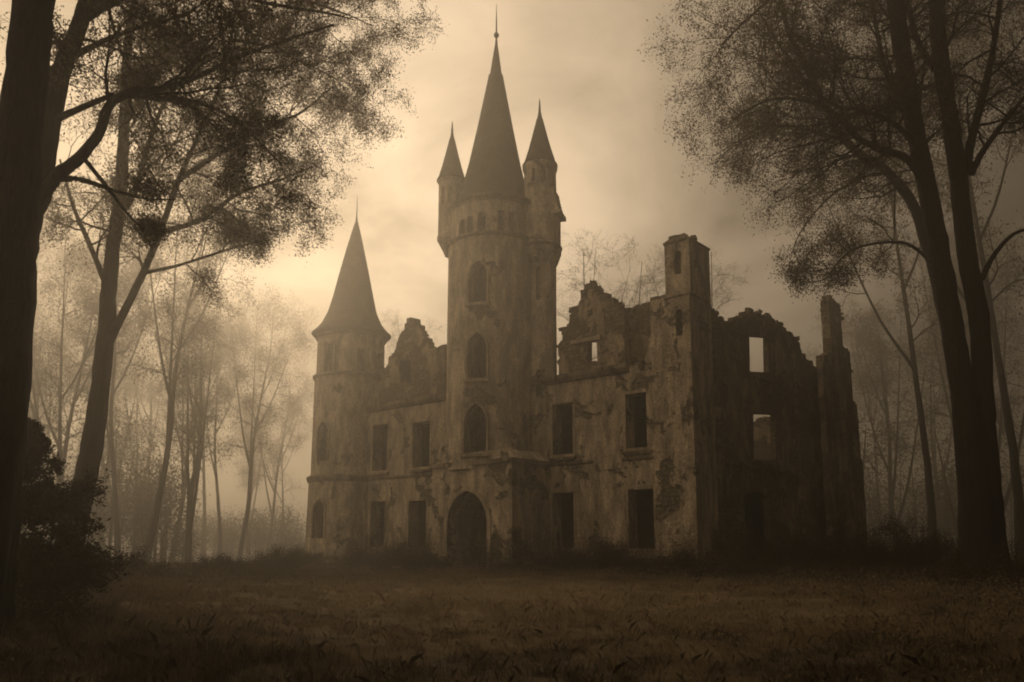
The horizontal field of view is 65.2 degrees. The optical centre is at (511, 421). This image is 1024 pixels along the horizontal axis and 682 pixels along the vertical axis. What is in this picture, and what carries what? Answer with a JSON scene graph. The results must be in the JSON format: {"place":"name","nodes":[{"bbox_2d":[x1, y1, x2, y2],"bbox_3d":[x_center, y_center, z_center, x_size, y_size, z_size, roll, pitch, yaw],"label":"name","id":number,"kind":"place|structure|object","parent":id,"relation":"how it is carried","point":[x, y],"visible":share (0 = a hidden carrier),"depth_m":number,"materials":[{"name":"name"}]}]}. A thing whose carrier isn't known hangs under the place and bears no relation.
{"place":"outdoors","nodes":[
{"label":"outdoors","id":0,"kind":"place"},
{"bbox_2d":[0,552,1023,681],"bbox_3d":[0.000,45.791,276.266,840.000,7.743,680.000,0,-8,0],"label":"ground","id":1,"kind":"structure","parent":0,"point":[288,603],"depth_m":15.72,"materials":[{"name":"plant"}]},
{"bbox_2d":[21,297,81,533],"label":"woodland tree","id":2,"kind":"object","parent":1,"relation":"on","point":[37,396],"visible":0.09,"depth_m":110.89,"materials":[{"name":"brown plant"}]},
{"bbox_2d":[14,417,134,625],"bbox_3d":[-9.377,2.569,15.696,4.266,5.573,6.120,-3,-9,20],"label":"layered shrub","id":3,"kind":"object","parent":1,"relation":"on","point":[56,565],"visible":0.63,"depth_m":15.64,"materials":[{"name":"black plant"}]},
{"bbox_2d":[29,294,119,469],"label":"woodland tree","id":4,"kind":"object","parent":1,"relation":"on","point":[45,402],"visible":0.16,"depth_m":150.50,"materials":[{"name":"brown plant"}]},
{"bbox_2d":[30,217,149,527],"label":"woodland tree","id":5,"kind":"object","parent":1,"relation":"on","point":[61,396],"visible":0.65,"depth_m":82.61,"materials":[{"name":"brown plant"}]},
{"bbox_2d":[28,220,172,542],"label":"woodland tree","id":6,"kind":"object","parent":1,"relation":"on","point":[67,435],"visible":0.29,"depth_m":88.80,"materials":[{"name":"brown plant"}]},
{"bbox_2d":[59,320,153,542],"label":"woodland tree","id":7,"kind":"object","parent":1,"relation":"on","point":[118,392],"visible":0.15,"depth_m":131.81,"materials":[{"name":"brown plant"}]},
{"bbox_2d":[48,207,204,559],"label":"woodland tree","id":8,"kind":"object","parent":1,"relation":"on","point":[114,488],"visible":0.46,"depth_m":86.34,"materials":[{"name":"brown plant"}]},
{"bbox_2d":[95,546,175,579],"bbox_3d":[-14.586,5.290,29.658,3.492,1.731,3.335,-3,-9,21],"label":"bramble bush","id":9,"kind":"object","parent":1,"relation":"on","point":[135,566],"visible":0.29,"depth_m":29.76,"materials":[{"name":"brown plant"}]},
{"bbox_2d":[114,318,190,553],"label":"woodland tree","id":10,"kind":"object","parent":1,"relation":"on","point":[140,395],"visible":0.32,"depth_m":164.45,"materials":[{"name":"brown plant"}]},
{"bbox_2d":[0,0,342,636],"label":"beech tree","id":11,"kind":"object","parent":1,"relation":"on","point":[24,90],"visible":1,"depth_m":11.43,"materials":[{"name":"brown plant"}]},
{"bbox_2d":[96,154,276,562],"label":"woodland tree","id":12,"kind":"object","parent":1,"relation":"on","point":[171,391],"visible":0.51,"depth_m":71.20,"materials":[{"name":"brown plant"}]},
{"bbox_2d":[134,269,242,561],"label":"woodland tree","id":13,"kind":"object","parent":1,"relation":"on","point":[193,482],"visible":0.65,"depth_m":95.31,"materials":[{"name":"brown plant"}]},
{"bbox_2d":[130,282,265,561],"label":"woodland tree","id":14,"kind":"object","parent":1,"relation":"on","point":[237,322],"visible":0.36,"depth_m":132.73,"materials":[{"name":"brown plant"}]},
{"bbox_2d":[136,302,260,561],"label":"woodland tree","id":15,"kind":"object","parent":1,"relation":"on","point":[202,468],"visible":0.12,"depth_m":169.15,"materials":[{"name":"brown plant"}]},
{"bbox_2d":[182,549,251,573],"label":"bramble bush","id":16,"kind":"object","parent":1,"relation":"on","point":[224,562],"visible":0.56,"depth_m":39.00,"materials":[{"name":"brown plant"}]},
{"bbox_2d":[174,303,272,558],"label":"woodland tree","id":17,"kind":"object","parent":1,"relation":"on","point":[214,465],"visible":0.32,"depth_m":139.56,"materials":[{"name":"brown plant"}]},
{"bbox_2d":[0,0,449,629],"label":"forked tree","id":18,"kind":"object","parent":1,"relation":"on","point":[68,52],"visible":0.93,"depth_m":17.22,"materials":[{"name":"brown plant"}]},
{"bbox_2d":[39,0,437,561],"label":"leaning tree","id":19,"kind":"object","parent":1,"relation":"on","point":[110,322],"visible":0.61,"depth_m":32.45,"materials":[{"name":"brown plant"}]},
{"bbox_2d":[218,386,274,560],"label":"woodland tree","id":20,"kind":"object","parent":1,"relation":"on","point":[242,473],"visible":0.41,"depth_m":205.65,"materials":[{"name":"brown plant"}]},
{"bbox_2d":[202,282,323,560],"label":"woodland tree","id":21,"kind":"object","parent":1,"relation":"on","point":[250,473],"visible":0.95,"depth_m":115.89,"materials":[{"name":"brown plant"}]},
{"bbox_2d":[234,359,315,555],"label":"woodland tree","id":22,"kind":"object","parent":1,"relation":"on","point":[273,463],"visible":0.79,"depth_m":156.98,"materials":[{"name":"brown plant"}]},
{"bbox_2d":[238,385,312,519],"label":"woodland tree","id":23,"kind":"object","parent":1,"relation":"on","point":[281,463],"visible":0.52,"depth_m":193.72,"materials":[{"name":"brown plant"}]},
{"bbox_2d":[246,540,321,570],"bbox_3d":[-13.397,7.842,46.242,4.168,1.967,4.365,0,-8,0],"label":"bramble bush","id":24,"kind":"object","parent":1,"relation":"on","point":[293,557],"visible":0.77,"depth_m":45.51,"materials":[{"name":"brown plant"}]},
{"bbox_2d":[287,550,330,564],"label":"bramble bush","id":25,"kind":"object","parent":1,"relation":"on","point":[320,556],"visible":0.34,"depth_m":52.88,"materials":[{"name":"brown plant"}]},
{"bbox_2d":[332,546,383,565],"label":"bramble bush","id":26,"kind":"object","parent":1,"relation":"on","point":[359,551],"visible":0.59,"depth_m":52.89,"materials":[{"name":"brown plant"}]},
{"bbox_2d":[372,543,422,567],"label":"bramble bush","id":27,"kind":"object","parent":1,"relation":"on","point":[394,552],"visible":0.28,"depth_m":48.59,"materials":[{"name":"brown plant"}]},
{"bbox_2d":[379,307,446,367],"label":"bare tree","id":28,"kind":"object","parent":1,"relation":"on","point":[396,322],"visible":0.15,"depth_m":90.11,"materials":[{"name":"brown plant"}]},
{"bbox_2d":[395,547,457,570],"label":"bramble bush","id":29,"kind":"object","parent":1,"relation":"on","point":[426,562],"visible":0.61,"depth_m":43.37,"materials":[{"name":"brown plant"}]},
{"bbox_2d":[0,515,1023,681],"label":"undergrowth","id":30,"kind":"object","parent":1,"relation":"on","point":[468,565],"visible":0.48,"depth_m":33.93,"materials":[{"name":"brown plant"}]},
{"bbox_2d":[21,396,1023,561],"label":"distant wood","id":31,"kind":"object","parent":1,"relation":"on","point":[135,510],"visible":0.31,"depth_m":112.75,"materials":[{"name":"brown plant"}]},
{"bbox_2d":[529,545,591,571],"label":"bramble bush","id":32,"kind":"object","parent":1,"relation":"on","point":[552,562],"visible":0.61,"depth_m":41.40,"materials":[{"name":"brown plant"}]},
{"bbox_2d":[304,4,867,568],"bbox_3d":[5.041,-7.801,63.565,33.258,38.820,31.760,-7,-11,40],"label":"castle ruin","id":33,"kind":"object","parent":1,"relation":"on","point":[484,420],"visible":0.98,"depth_m":49.91,"materials":[{"name":"stone"}]},
{"bbox_2d":[567,535,641,573],"bbox_3d":[4.658,6.817,40.425,3.616,2.136,4.121,2,-9,-12],"label":"bramble bush","id":34,"kind":"object","parent":1,"relation":"on","point":[606,559],"visible":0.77,"depth_m":39.84,"materials":[{"name":"brown plant"}]},
{"bbox_2d":[556,228,664,360],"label":"bare tree","id":35,"kind":"object","parent":1,"relation":"on","point":[583,275],"visible":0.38,"depth_m":77.10,"materials":[{"name":"brown plant"}]},
{"bbox_2d":[335,561,888,573],"bbox_3d":[7.812,9.015,49.772,41.107,0.743,22.721,0,-8,0],"label":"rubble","id":36,"kind":"object","parent":1,"relation":"on","point":[586,569],"visible":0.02,"depth_m":44.98,"materials":[{"name":"stone"}]},
{"bbox_2d":[608,552,669,573],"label":"bramble bush","id":37,"kind":"object","parent":1,"relation":"on","point":[647,564],"visible":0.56,"depth_m":38.72,"materials":[{"name":"brown plant"}]},
{"bbox_2d":[604,248,713,307],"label":"bare tree","id":38,"kind":"object","parent":1,"relation":"on","point":[647,290],"visible":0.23,"depth_m":87.63,"materials":[{"name":"brown plant"}]},
{"bbox_2d":[648,544,726,577],"bbox_3d":[8.079,6.520,36.967,3.615,1.807,4.121,-3,-9,18],"label":"bramble bush","id":39,"kind":"object","parent":1,"relation":"on","point":[685,560],"visible":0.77,"depth_m":36.60,"materials":[{"name":"brown plant"}]},
{"bbox_2d":[617,245,759,359],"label":"bare tree","id":40,"kind":"object","parent":1,"relation":"on","point":[716,291],"visible":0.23,"depth_m":94.44,"materials":[{"name":"brown plant"}]},
{"bbox_2d":[663,0,995,570],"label":"arching tree","id":41,"kind":"object","parent":1,"relation":"on","point":[899,185],"visible":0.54,"depth_m":38.43,"materials":[{"name":"brown plant"}]},
{"bbox_2d":[638,0,1023,582],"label":"twin trunk tree","id":42,"kind":"object","parent":1,"relation":"on","point":[972,386],"visible":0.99,"depth_m":29.80,"materials":[{"name":"brown plant"}]},
{"bbox_2d":[793,519,897,569],"bbox_3d":[18.695,6.978,45.355,5.470,3.308,5.283,4,-9,-25],"label":"bramble bush","id":43,"kind":"object","parent":1,"relation":"on","point":[838,531],"visible":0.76,"depth_m":44.65,"materials":[{"name":"black plant"}]},
{"bbox_2d":[802,294,907,541],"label":"woodland tree","id":44,"kind":"object","parent":1,"relation":"on","point":[851,331],"visible":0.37,"depth_m":162.93,"materials":[{"name":"brown plant"}]},
{"bbox_2d":[820,285,943,547],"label":"woodland tree","id":45,"kind":"object","parent":1,"relation":"on","point":[883,385],"visible":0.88,"depth_m":119.00,"materials":[{"name":"brown plant"}]},
{"bbox_2d":[774,72,995,550],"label":"woodland tree","id":46,"kind":"object","parent":1,"relation":"on","point":[930,500],"visible":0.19,"depth_m":72.31,"materials":[{"name":"brown plant"}]},
{"bbox_2d":[835,512,950,565],"bbox_3d":[21.872,6.879,46.390,6.436,3.538,6.216,0,-8,0],"label":"bramble bush","id":47,"kind":"object","parent":1,"relation":"on","point":[889,529],"visible":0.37,"depth_m":46.00,"materials":[{"name":"brown plant"}]},
{"bbox_2d":[865,514,957,569],"bbox_3d":[21.199,6.287,41.474,4.475,3.312,4.634,1,-9,-9],"label":"bramble bush","id":48,"kind":"object","parent":1,"relation":"on","point":[917,553],"visible":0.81,"depth_m":41.33,"materials":[{"name":"black plant"}]},
{"bbox_2d":[825,0,1023,561],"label":"woodland tree","id":49,"kind":"object","parent":1,"relation":"on","point":[1017,488],"visible":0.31,"depth_m":62.70,"materials":[{"name":"brown plant"}]},
{"bbox_2d":[880,296,1000,535],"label":"woodland tree","id":50,"kind":"object","parent":1,"relation":"on","point":[934,416],"visible":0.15,"depth_m":151.46,"materials":[{"name":"brown plant"}]},
{"bbox_2d":[884,216,1023,552],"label":"woodland tree","id":51,"kind":"object","parent":1,"relation":"on","point":[961,300],"visible":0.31,"depth_m":102.93,"materials":[{"name":"brown plant"}]},
{"bbox_2d":[890,220,1020,446],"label":"woodland tree","id":52,"kind":"object","parent":1,"relation":"on","point":[923,261],"visible":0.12,"depth_m":136.56,"materials":[{"name":"brown plant"}]},
{"bbox_2d":[911,236,1023,511],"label":"woodland tree","id":53,"kind":"object","parent":1,"relation":"on","point":[1000,417],"visible":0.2,"depth_m":103.39,"materials":[{"name":"brown plant"}]},
{"bbox_2d":[0,0,1023,551],"label":"sky","id":54,"kind":"structure","parent":0,"point":[617,174],"materials":[{"name":"beige"}]}
]}

